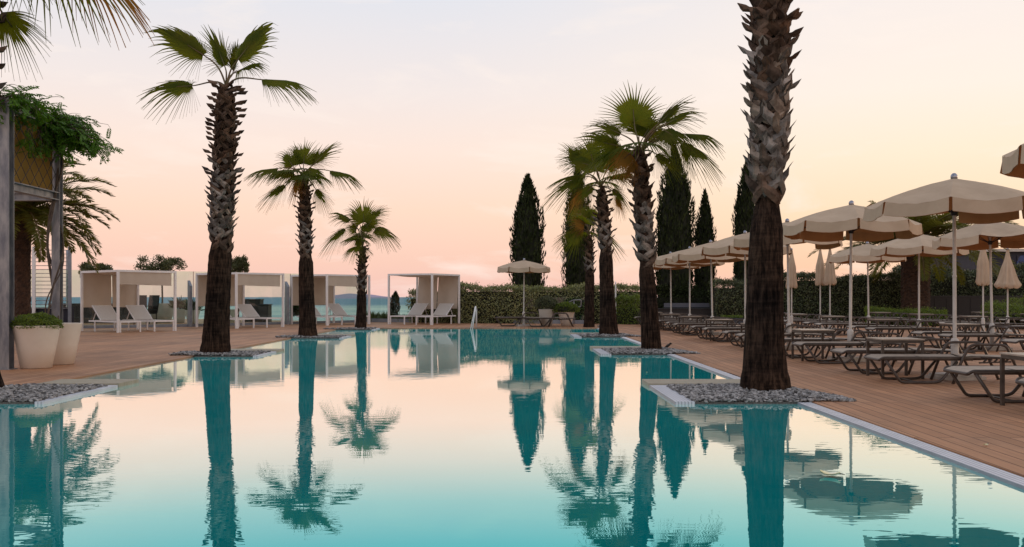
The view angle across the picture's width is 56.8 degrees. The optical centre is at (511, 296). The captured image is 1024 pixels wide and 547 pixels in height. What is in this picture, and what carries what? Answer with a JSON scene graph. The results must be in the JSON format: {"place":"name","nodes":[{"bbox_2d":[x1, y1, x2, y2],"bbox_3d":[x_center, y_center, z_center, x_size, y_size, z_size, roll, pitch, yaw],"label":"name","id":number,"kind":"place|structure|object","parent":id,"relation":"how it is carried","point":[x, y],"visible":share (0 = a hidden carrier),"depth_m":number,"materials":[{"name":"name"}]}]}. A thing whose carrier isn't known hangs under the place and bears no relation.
{"place":"outdoors","nodes":[
{"label":"outdoors","id":0,"kind":"place"},
{"bbox_2d":[145,295,159,323],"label":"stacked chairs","id":1,"kind":"object","parent":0,"point":[153,304],"visible":0.88,"depth_m":40.44,"materials":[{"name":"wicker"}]},
{"bbox_2d":[31,297,413,320],"bbox_3d":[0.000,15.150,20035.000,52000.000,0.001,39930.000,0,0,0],"label":"sea","id":2,"kind":"structure","parent":0,"point":[349,306],"depth_m":1648.78,"materials":[{"name":"liquid"}]},
{"bbox_2d":[245,299,263,321],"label":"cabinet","id":3,"kind":"object","parent":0,"point":[254,303],"visible":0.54,"depth_m":43.49,"materials":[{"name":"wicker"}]},
{"bbox_2d":[258,304,271,321],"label":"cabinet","id":4,"kind":"object","parent":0,"point":[265,310],"visible":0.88,"depth_m":42.79,"materials":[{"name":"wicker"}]},
{"bbox_2d":[335,293,405,298],"bbox_3d":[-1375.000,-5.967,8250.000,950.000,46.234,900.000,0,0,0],"label":"hill","id":5,"kind":"structure","parent":0,"point":[347,296],"depth_m":7955.63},
{"bbox_2d":[0,329,1023,546],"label":"water","id":6,"kind":"structure","parent":0,"point":[466,438],"depth_m":6.72,"materials":[{"name":"liquid"}]},
{"bbox_2d":[642,379,739,386],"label":"stone slab","id":7,"kind":"structure","parent":6,"relation":"in","point":[647,382],"depth_m":12.61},
{"bbox_2d":[0,319,1023,476],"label":"deck","id":8,"kind":"structure","parent":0,"point":[947,415],"depth_m":14.02,"materials":[{"name":"wood"}]},
{"bbox_2d":[0,97,62,369],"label":"pergola","id":9,"kind":"object","parent":8,"relation":"on","point":[23,177],"visible":0.75,"depth_m":15.27,"materials":[{"name":"metal"}]},
{"bbox_2d":[0,84,123,318],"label":"wisteria","id":10,"kind":"object","parent":9,"relation":"attached to","point":[66,134],"visible":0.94,"depth_m":16.28,"materials":[{"name":"green plant"}]},
{"bbox_2d":[9,311,63,368],"bbox_3d":[-7.688,0.690,15.296,0.824,0.919,0.817,0,0,40],"label":"planter","id":11,"kind":"object","parent":8,"relation":"on","point":[36,336],"visible":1,"depth_m":15.06,"materials":[{"name":"ceramic"}]},
{"bbox_2d":[0,391,80,403],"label":"gravel base","id":12,"kind":"object","parent":8,"relation":"on","point":[18,402],"visible":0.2,"depth_m":10.38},
{"bbox_2d":[0,383,107,402],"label":"pebbles","id":13,"kind":"object","parent":12,"relation":"on","point":[30,392],"visible":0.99,"depth_m":11.25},
{"bbox_2d":[0,0,154,387],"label":"fan palm","id":14,"kind":"object","parent":12,"relation":"on","point":[12,22],"visible":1,"depth_m":11.83,"materials":[{"name":"green plant"}]},
{"bbox_2d":[31,247,73,322],"bbox_3d":[-17.117,-0.296,33.075,3.582,2.891,0.350,0,0,0],"label":"louvre screen","id":15,"kind":"object","parent":8,"relation":"on","point":[68,314],"visible":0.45,"depth_m":32.95,"materials":[{"name":"metal"}]},
{"bbox_2d":[14,157,119,323],"bbox_3d":[-13.162,-1.229,25.637,4.769,4.858,4.657,0,0,0],"label":"date palm","id":16,"kind":"object","parent":8,"relation":"on","point":[27,228],"visible":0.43,"depth_m":25.36,"materials":[{"name":"plant"}]},
{"bbox_2d":[53,323,81,364],"bbox_3d":[-7.719,0.800,16.150,0.728,0.700,0.728,0,0,0],"label":"planter","id":17,"kind":"object","parent":8,"relation":"on","point":[67,344],"visible":0.5,"depth_m":15.97,"materials":[{"name":"ceramic"}]},
{"bbox_2d":[38,379,138,386],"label":"stone slab","id":18,"kind":"structure","parent":8,"relation":"on","point":[121,382],"depth_m":12.61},
{"bbox_2d":[48,303,135,322],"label":"low wall","id":19,"kind":"structure","parent":8,"relation":"on","point":[87,313],"depth_m":41.49,"materials":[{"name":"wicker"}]},
{"bbox_2d":[50,306,132,321],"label":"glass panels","id":20,"kind":"structure","parent":19,"relation":"in","point":[90,309],"depth_m":41.48,"materials":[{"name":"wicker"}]},
{"bbox_2d":[77,261,112,322],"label":"olive tree","id":21,"kind":"object","parent":8,"relation":"on","point":[85,266],"visible":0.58,"depth_m":40.91,"materials":[{"name":"green plant"}]},
{"bbox_2d":[89,305,140,332],"bbox_3d":[-13.167,0.718,31.383,2.120,0.863,0.720,0,0,40],"label":"white lounger","id":22,"kind":"object","parent":8,"relation":"on","point":[105,313],"visible":0.94,"depth_m":31.64,"materials":[{"name":"paint"}]},
{"bbox_2d":[80,270,176,332],"bbox_3d":[-12.937,0.140,31.948,2.524,2.020,2.070,0,0,40],"label":"cabana","id":23,"kind":"object","parent":8,"relation":"on","point":[95,288],"visible":0.94,"depth_m":31.96,"materials":[{"name":"white paint"}]},
{"bbox_2d":[125,305,173,331],"bbox_3d":[-12.408,0.718,32.287,2.120,0.863,0.720,0,0,40],"label":"white lounger","id":24,"kind":"object","parent":8,"relation":"on","point":[139,313],"visible":0.97,"depth_m":32.58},
{"bbox_2d":[133,254,187,302],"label":"olive tree","id":25,"kind":"object","parent":8,"relation":"on","point":[164,264],"visible":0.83,"depth_m":42.28,"materials":[{"name":"green plant"}]},
{"bbox_2d":[151,303,172,322],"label":"planter","id":26,"kind":"object","parent":8,"relation":"on","point":[164,312],"visible":0.53,"depth_m":42.00,"materials":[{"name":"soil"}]},
{"bbox_2d":[167,295,187,322],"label":"planter","id":27,"kind":"object","parent":8,"relation":"on","point":[181,315],"visible":0.67,"depth_m":41.41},
{"bbox_2d":[66,251,366,327],"bbox_3d":[-13.498,-0.285,36.428,19.276,2.870,1.857,0,0,-39],"label":"glass fence","id":28,"kind":"object","parent":8,"relation":"on","point":[287,305],"visible":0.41,"depth_m":36.37,"materials":[{"name":"glass"}]},
{"bbox_2d":[194,355,252,356],"bbox_3d":[-5.625,1.303,19.120,1.150,0.294,1.280,0,0,0],"label":"gravel base","id":29,"kind":"object","parent":8,"relation":"on","point":[220,356],"visible":0.14,"depth_m":18.48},
{"bbox_2d":[137,22,315,352],"bbox_3d":[-5.692,-2.199,19.302,3.556,6.819,1.519,0,0,0],"label":"fan palm","id":30,"kind":"object","parent":29,"relation":"on","point":[221,226],"visible":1,"depth_m":18.95,"materials":[{"name":"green plant"}]},
{"bbox_2d":[194,350,270,355],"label":"pebbles","id":31,"kind":"object","parent":29,"relation":"on","point":[243,353],"visible":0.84,"depth_m":18.73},
{"bbox_2d":[196,272,283,328],"bbox_3d":[-10.308,0.130,35.899,2.528,2.040,2.170,0,0,38],"label":"cabana","id":32,"kind":"object","parent":8,"relation":"on","point":[240,281],"visible":0.73,"depth_m":35.78,"materials":[{"name":"white paint"}]},
{"bbox_2d":[232,254,249,316],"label":"olive tree","id":33,"kind":"object","parent":8,"relation":"on","point":[239,264],"visible":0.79,"depth_m":44.87,"materials":[{"name":"green plant"}]},
{"bbox_2d":[233,304,282,327],"bbox_3d":[-9.759,0.718,36.294,2.120,0.863,0.720,0,0,38],"label":"white lounger","id":34,"kind":"object","parent":8,"relation":"on","point":[247,310],"visible":0.88,"depth_m":36.50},
{"bbox_2d":[291,337,338,338],"bbox_3d":[-5.525,1.303,27.220,1.350,0.294,1.280,0,0,0],"label":"gravel base","id":35,"kind":"object","parent":8,"relation":"on","point":[314,338],"visible":0.14,"depth_m":26.58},
{"bbox_2d":[244,140,362,336],"bbox_3d":[-5.943,-1.720,27.215,3.007,5.860,2.448,0,0,-41],"label":"fan palm","id":36,"kind":"object","parent":35,"relation":"on","point":[307,315],"visible":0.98,"depth_m":27.03,"materials":[{"name":"green plant"}]},
{"bbox_2d":[290,274,369,324],"bbox_3d":[-7.590,0.120,39.595,2.429,2.060,2.270,0,0,41],"label":"cabana","id":37,"kind":"object","parent":8,"relation":"on","point":[324,288],"visible":0.73,"depth_m":39.60,"materials":[{"name":"white paint"}]},
{"bbox_2d":[323,303,368,323],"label":"white lounger","id":38,"kind":"object","parent":8,"relation":"on","point":[336,309],"visible":0.79,"depth_m":40.29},
{"bbox_2d":[337,329,369,329],"bbox_3d":[-5.575,1.303,34.020,1.250,0.294,1.280,0,0,0],"label":"gravel base","id":39,"kind":"object","parent":8,"relation":"on","point":[353,329],"visible":0.14,"depth_m":33.48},
{"bbox_2d":[319,199,399,327],"bbox_3d":[-5.376,-1.216,33.973,2.312,4.852,2.337,0,0,34],"label":"fan palm","id":40,"kind":"object","parent":39,"relation":"on","point":[363,214],"visible":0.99,"depth_m":33.87,"materials":[{"name":"green plant"}]},
{"bbox_2d":[387,291,400,317],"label":"young cypress","id":41,"kind":"object","parent":8,"relation":"on","point":[394,307],"visible":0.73,"depth_m":43.37,"materials":[{"name":"green plant"}]},
{"bbox_2d":[390,303,427,324],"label":"white lounger","id":42,"kind":"object","parent":8,"relation":"on","point":[417,309],"visible":0.98,"depth_m":40.77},
{"bbox_2d":[388,273,459,324],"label":"cabana","id":43,"kind":"object","parent":8,"relation":"on","point":[448,285],"visible":0.98,"depth_m":40.88,"materials":[{"name":"white paint"}]},
{"bbox_2d":[406,288,464,322],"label":"hedge","id":44,"kind":"object","parent":8,"relation":"on","point":[428,311],"visible":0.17,"depth_m":42.02,"materials":[{"name":"green plant"}]},
{"bbox_2d":[416,303,455,324],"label":"white lounger","id":45,"kind":"object","parent":8,"relation":"on","point":[443,309],"visible":0.94,"depth_m":40.24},
{"bbox_2d":[367,297,583,323],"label":"glass fence","id":46,"kind":"object","parent":8,"relation":"on","point":[515,321],"visible":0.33,"depth_m":42.50,"materials":[{"name":"glass"}]},
{"bbox_2d":[497,258,549,326],"bbox_3d":[0.467,-0.173,36.858,2.011,2.657,2.009,0,0,-34],"label":"umbrella","id":47,"kind":"object","parent":8,"relation":"on","point":[523,266],"visible":1,"depth_m":36.35,"materials":[{"name":"fabric"}]},
{"bbox_2d":[508,173,547,291],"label":"cypress","id":48,"kind":"object","parent":8,"relation":"on","point":[527,241],"visible":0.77,"depth_m":45.05,"materials":[{"name":"green plant"}]},
{"bbox_2d":[34,328,1023,488],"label":"pool edge","id":49,"kind":"object","parent":8,"relation":"on","point":[672,396],"visible":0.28,"depth_m":8.70,"materials":[{"name":"stone"}]},
{"bbox_2d":[450,280,639,323],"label":"hedge","id":50,"kind":"object","parent":8,"relation":"on","point":[491,304],"visible":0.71,"depth_m":40.95,"materials":[{"name":"green plant"}]},
{"bbox_2d":[534,295,557,325],"bbox_3d":[1.365,0.523,37.653,1.004,1.253,0.960,0,0,27],"label":"planter","id":51,"kind":"object","parent":8,"relation":"on","point":[545,302],"visible":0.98,"depth_m":37.41,"materials":[{"name":"ceramic"}]},
{"bbox_2d":[524,313,575,326],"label":"sunlounger","id":52,"kind":"object","parent":8,"relation":"on","point":[549,321],"visible":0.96,"depth_m":35.88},
{"bbox_2d":[550,301,579,325],"bbox_3d":[2.094,0.651,37.651,1.268,0.997,1.002,0,0,0],"label":"planter","id":53,"kind":"object","parent":8,"relation":"on","point":[570,309],"visible":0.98,"depth_m":37.42,"materials":[{"name":"ceramic"}]},
{"bbox_2d":[560,169,594,291],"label":"cypress","id":54,"kind":"object","parent":8,"relation":"on","point":[575,272],"visible":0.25,"depth_m":45.55,"materials":[{"name":"green plant"}]},
{"bbox_2d":[554,203,626,326],"bbox_3d":[2.737,-1.210,35.963,2.357,4.840,2.357,0,0,-38],"label":"fan palm","id":55,"kind":"object","parent":8,"relation":"on","point":[575,234],"visible":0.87,"depth_m":35.74,"materials":[{"name":"green plant"}]},
{"bbox_2d":[582,336,620,337],"bbox_3d":[2.635,1.303,28.120,1.270,0.294,1.780,0,0,0],"label":"gravel base","id":56,"kind":"object","parent":8,"relation":"on","point":[601,337],"visible":0.07,"depth_m":27.23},
{"bbox_2d":[541,132,633,333],"bbox_3d":[2.707,-1.877,28.562,3.039,6.174,2.481,0,0,30],"label":"fan palm","id":57,"kind":"object","parent":56,"relation":"on","point":[608,324],"visible":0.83,"depth_m":28.19,"materials":[{"name":"green plant"}]},
{"bbox_2d":[615,292,640,323],"bbox_3d":[4.875,0.450,39.785,1.177,1.525,1.008,0,0,23],"label":"shrub","id":58,"kind":"object","parent":8,"relation":"on","point":[626,316],"visible":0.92,"depth_m":39.62,"materials":[{"name":"green plant"}]},
{"bbox_2d":[611,353,669,354],"bbox_3d":[2.635,1.303,19.970,1.270,0.294,1.780,0,0,0],"label":"gravel base","id":59,"kind":"object","parent":8,"relation":"on","point":[639,354],"visible":0.14,"depth_m":19.08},
{"bbox_2d":[601,347,673,354],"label":"pebbles","id":60,"kind":"object","parent":59,"relation":"on","point":[627,350],"visible":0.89,"depth_m":19.53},
{"bbox_2d":[573,79,723,348],"bbox_3d":[2.702,-1.738,20.370,2.946,5.896,2.978,0,0,-39],"label":"fan palm","id":61,"kind":"object","parent":59,"relation":"on","point":[636,118],"visible":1,"depth_m":20.07,"materials":[{"name":"green plant"}]},
{"bbox_2d":[653,252,700,326],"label":"umbrella","id":62,"kind":"object","parent":8,"relation":"on","point":[655,267],"visible":0.28,"depth_m":36.29,"materials":[{"name":"fabric"}]},
{"bbox_2d":[656,283,710,307],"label":"hedge","id":63,"kind":"object","parent":8,"relation":"on","point":[661,300],"visible":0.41,"depth_m":44.34,"materials":[{"name":"green plant"}]},
{"bbox_2d":[654,246,724,330],"bbox_3d":[6.100,-0.290,32.512,2.237,2.884,2.238,0,0,-15],"label":"umbrella","id":64,"kind":"object","parent":8,"relation":"on","point":[665,260],"visible":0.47,"depth_m":32.48,"materials":[{"name":"fabric"}]},
{"bbox_2d":[693,188,716,296],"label":"cypress","id":65,"kind":"object","parent":8,"relation":"on","point":[704,230],"visible":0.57,"depth_m":46.24,"materials":[{"name":"green plant"}]},
{"bbox_2d":[673,317,740,335],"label":"sunlounger","id":66,"kind":"object","parent":8,"relation":"on","point":[699,334],"visible":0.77,"depth_m":28.07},
{"bbox_2d":[672,240,747,334],"bbox_3d":[6.059,-0.287,28.812,2.223,2.888,2.259,0,0,-2],"label":"umbrella","id":67,"kind":"object","parent":8,"relation":"on","point":[692,255],"visible":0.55,"depth_m":28.49,"materials":[{"name":"fabric"}]},
{"bbox_2d":[690,319,743,338],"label":"sunlounger","id":68,"kind":"object","parent":8,"relation":"on","point":[701,326],"visible":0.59,"depth_m":25.62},
{"bbox_2d":[702,326,744,341],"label":"sunlounger","id":69,"kind":"object","parent":8,"relation":"on","point":[720,328],"visible":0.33,"depth_m":24.00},
{"bbox_2d":[708,277,746,318],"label":"hedge","id":70,"kind":"object","parent":8,"relation":"on","point":[727,300],"visible":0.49,"depth_m":42.44,"materials":[{"name":"green plant"}]},
{"bbox_2d":[731,161,754,287],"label":"cypress","id":71,"kind":"object","parent":8,"relation":"on","point":[744,206],"visible":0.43,"depth_m":46.69,"materials":[{"name":"green plant"}]},
{"bbox_2d":[701,231,791,340],"bbox_3d":[6.087,-0.289,24.729,2.230,2.885,2.255,0,0,-35],"label":"umbrella","id":72,"kind":"object","parent":8,"relation":"on","point":[721,247],"visible":0.49,"depth_m":24.38,"materials":[{"name":"fabric"}]},
{"bbox_2d":[695,401,807,403],"bbox_3d":[2.635,1.303,11.270,1.270,0.294,1.780,0,0,0],"label":"gravel base","id":73,"kind":"object","parent":8,"relation":"on","point":[741,402],"visible":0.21,"depth_m":10.38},
{"bbox_2d":[666,383,813,402],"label":"pebbles","id":74,"kind":"object","parent":73,"relation":"on","point":[719,392],"visible":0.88,"depth_m":10.86,"materials":[{"name":"gravel"}]},
{"bbox_2d":[737,0,803,391],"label":"fan palm","id":75,"kind":"object","parent":73,"relation":"on","point":[771,84],"visible":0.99,"depth_m":11.32,"materials":[{"name":"brown plant"}]},
{"bbox_2d":[735,325,831,350],"bbox_3d":[5.869,0.885,20.435,2.001,0.544,0.721,0,0,0],"label":"sunlounger","id":76,"kind":"object","parent":8,"relation":"on","point":[739,335],"visible":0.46,"depth_m":20.14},
{"bbox_2d":[734,218,842,349],"bbox_3d":[6.092,-0.286,20.895,2.245,2.890,2.264,0,0,-22],"label":"umbrella","id":77,"kind":"object","parent":8,"relation":"on","point":[741,242],"visible":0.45,"depth_m":20.83,"materials":[{"name":"fabric"}]},
{"bbox_2d":[784,248,797,330],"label":"closed umbrella","id":78,"kind":"object","parent":8,"relation":"on","point":[792,276],"visible":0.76,"depth_m":31.40,"materials":[{"name":"fabric"}]},
{"bbox_2d":[791,329,834,360],"bbox_3d":[5.470,0.870,17.230,0.600,0.560,0.620,0,0,0],"label":"side table","id":79,"kind":"object","parent":8,"relation":"on","point":[803,331],"visible":0.97,"depth_m":16.94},
{"bbox_2d":[811,249,824,328],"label":"closed umbrella","id":80,"kind":"object","parent":8,"relation":"on","point":[819,272],"visible":0.9,"depth_m":33.42,"materials":[{"name":"fabric"}]},
{"bbox_2d":[785,386,856,401],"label":"pebbles","id":81,"kind":"object","parent":8,"relation":"on","point":[815,395],"visible":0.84,"depth_m":10.56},
{"bbox_2d":[785,328,871,357],"bbox_3d":[5.908,0.885,18.049,2.001,0.544,0.721,0,0,0],"label":"sunlounger","id":82,"kind":"object","parent":8,"relation":"on","point":[787,339],"visible":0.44,"depth_m":17.73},
{"bbox_2d":[821,249,836,328],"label":"closed umbrella","id":83,"kind":"object","parent":8,"relation":"on","point":[829,277],"visible":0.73,"depth_m":32.92,"materials":[{"name":"fabric"}]},
{"bbox_2d":[783,270,900,320],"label":"hedge","id":84,"kind":"object","parent":8,"relation":"on","point":[886,290],"visible":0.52,"depth_m":44.63,"materials":[{"name":"green plant"}]},
{"bbox_2d":[814,317,885,334],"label":"sunlounger","id":85,"kind":"object","parent":8,"relation":"on","point":[823,324],"visible":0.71,"depth_m":28.15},
{"bbox_2d":[783,200,922,361],"bbox_3d":[6.082,-0.286,17.000,2.243,2.890,2.261,0,0,36],"label":"umbrella","id":86,"kind":"object","parent":8,"relation":"on","point":[831,225],"visible":0.89,"depth_m":16.64,"materials":[{"name":"fabric"}]},
{"bbox_2d":[791,331,916,363],"bbox_3d":[5.954,0.885,16.529,2.001,0.544,0.721,0,0,0],"label":"sunlounger","id":87,"kind":"object","parent":8,"relation":"on","point":[847,344],"visible":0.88,"depth_m":16.23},
{"bbox_2d":[828,242,906,333],"bbox_3d":[11.112,-0.288,29.595,2.236,2.888,2.270,0,0,24],"label":"umbrella","id":88,"kind":"object","parent":8,"relation":"on","point":[860,253],"visible":0.68,"depth_m":29.18,"materials":[{"name":"fabric"}]},
{"bbox_2d":[846,319,922,338],"bbox_3d":[10.236,0.885,25.929,2.001,0.544,0.721,0,0,-2],"label":"sunlounger","id":89,"kind":"object","parent":8,"relation":"on","point":[864,326],"visible":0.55,"depth_m":25.61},
{"bbox_2d":[866,337,924,378],"bbox_3d":[5.470,0.870,13.540,0.600,0.560,0.620,0,0,1],"label":"side table","id":90,"kind":"object","parent":8,"relation":"on","point":[904,340],"visible":0.91,"depth_m":13.40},
{"bbox_2d":[830,336,976,374],"bbox_3d":[5.908,0.885,14.351,2.001,0.544,0.721,0,0,1],"label":"sunlounger","id":91,"kind":"object","parent":8,"relation":"on","point":[850,351],"visible":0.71,"depth_m":14.04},
{"bbox_2d":[864,303,948,325],"bbox_3d":[15.815,0.732,38.107,3.154,0.937,1.642,0,0,21],"label":"shrub","id":92,"kind":"object","parent":8,"relation":"on","point":[914,310],"visible":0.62,"depth_m":37.73,"materials":[{"name":"green plant"}]},
{"bbox_2d":[865,320,949,341],"bbox_3d":[10.216,0.885,24.485,2.001,0.544,0.721,0,0,-1],"label":"sunlounger","id":93,"kind":"object","parent":8,"relation":"on","point":[917,328],"visible":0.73,"depth_m":24.21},
{"bbox_2d":[807,200,1018,313],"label":"date palm","id":94,"kind":"object","parent":8,"relation":"on","point":[936,225],"visible":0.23,"depth_m":40.98,"materials":[{"name":"plant"}]},
{"bbox_2d":[870,235,968,335],"bbox_3d":[10.691,-0.288,24.872,2.237,2.888,2.249,0,0,41],"label":"umbrella","id":95,"kind":"object","parent":8,"relation":"on","point":[921,245],"visible":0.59,"depth_m":24.32,"materials":[{"name":"fabric"}]},
{"bbox_2d":[863,341,1021,383],"bbox_3d":[5.861,0.885,12.821,2.001,0.544,0.721,0,0,1],"label":"sunlounger","id":96,"kind":"object","parent":8,"relation":"on","point":[936,359],"visible":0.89,"depth_m":12.52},
{"bbox_2d":[863,173,1023,380],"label":"umbrella","id":97,"kind":"object","parent":8,"relation":"on","point":[973,202],"visible":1,"depth_m":12.71,"materials":[{"name":"fabric"}]},
{"bbox_2d":[890,262,1023,295],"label":"hedge","id":98,"kind":"object","parent":8,"relation":"on","point":[971,287],"visible":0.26,"depth_m":45.63,"materials":[{"name":"green plant"}]},
{"bbox_2d":[939,323,979,349],"bbox_3d":[9.850,0.870,20.850,0.600,0.560,0.620,0,0,-1],"label":"side table","id":99,"kind":"object","parent":8,"relation":"on","point":[965,325],"visible":0.74,"depth_m":20.62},
{"bbox_2d":[911,323,1008,347],"bbox_3d":[10.204,0.885,21.605,2.001,0.544,0.721,0,0,0],"label":"sunlounger","id":100,"kind":"object","parent":8,"relation":"on","point":[931,332],"visible":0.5,"depth_m":21.31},
{"bbox_2d":[930,296,1023,321],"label":"fence","id":101,"kind":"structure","parent":8,"relation":"on","point":[967,305],"depth_m":43.99,"materials":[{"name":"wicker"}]},
{"bbox_2d":[930,298,1023,319],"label":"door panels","id":102,"kind":"structure","parent":101,"relation":"in","point":[963,303],"depth_m":43.99,"materials":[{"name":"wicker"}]},
{"bbox_2d":[932,222,1023,350],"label":"umbrella","id":103,"kind":"object","parent":8,"relation":"on","point":[983,236],"visible":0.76,"depth_m":20.41,"materials":[{"name":"fabric"}]},
{"bbox_2d":[938,325,1023,351],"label":"sunlounger","id":104,"kind":"object","parent":8,"relation":"on","point":[1004,334],"visible":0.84,"depth_m":19.84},
{"bbox_2d":[975,250,989,330],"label":"closed umbrella","id":105,"kind":"object","parent":8,"relation":"on","point":[983,275],"visible":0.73,"depth_m":27.93,"materials":[{"name":"fabric"}]},
{"bbox_2d":[943,365,1023,402],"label":"sunlounger","id":106,"kind":"object","parent":8,"relation":"on","point":[968,370],"visible":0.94,"depth_m":10.64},
{"bbox_2d":[980,297,1023,328],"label":"shrub","id":107,"kind":"object","parent":8,"relation":"on","point":[1011,307],"visible":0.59,"depth_m":34.46,"materials":[{"name":"green plant"}]},
{"bbox_2d":[994,248,1021,331],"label":"closed umbrella","id":108,"kind":"object","parent":8,"relation":"on","point":[1007,278],"visible":0.94,"depth_m":30.88,"materials":[{"name":"fabric"}]},
{"bbox_2d":[999,352,1023,405],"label":"side table","id":109,"kind":"object","parent":8,"relation":"on","point":[1013,355],"visible":1,"depth_m":10.01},
{"bbox_2d":[1000,144,1023,178],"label":"umbrella","id":110,"kind":"object","parent":8,"relation":"on","point":[1012,164],"visible":1,"depth_m":9.90,"materials":[{"name":"fabric"}]},
{"bbox_2d":[0,0,1023,296],"label":"sky","id":111,"kind":"structure","parent":0,"point":[441,111],"materials":[{"name":"pink"}]},
{"bbox_2d":[654,146,697,296],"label":"cypress","id":112,"kind":"object","parent":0,"point":[674,226],"visible":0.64,"depth_m":44.94,"materials":[{"name":"green plant"}]},
{"bbox_2d":[658,308,713,321],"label":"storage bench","id":113,"kind":"object","parent":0,"point":[701,311],"visible":0.36,"depth_m":43.19,"materials":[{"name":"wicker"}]},
{"bbox_2d":[931,242,1023,276],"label":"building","id":114,"kind":"structure","parent":0,"point":[1017,256],"depth_m":62.00,"materials":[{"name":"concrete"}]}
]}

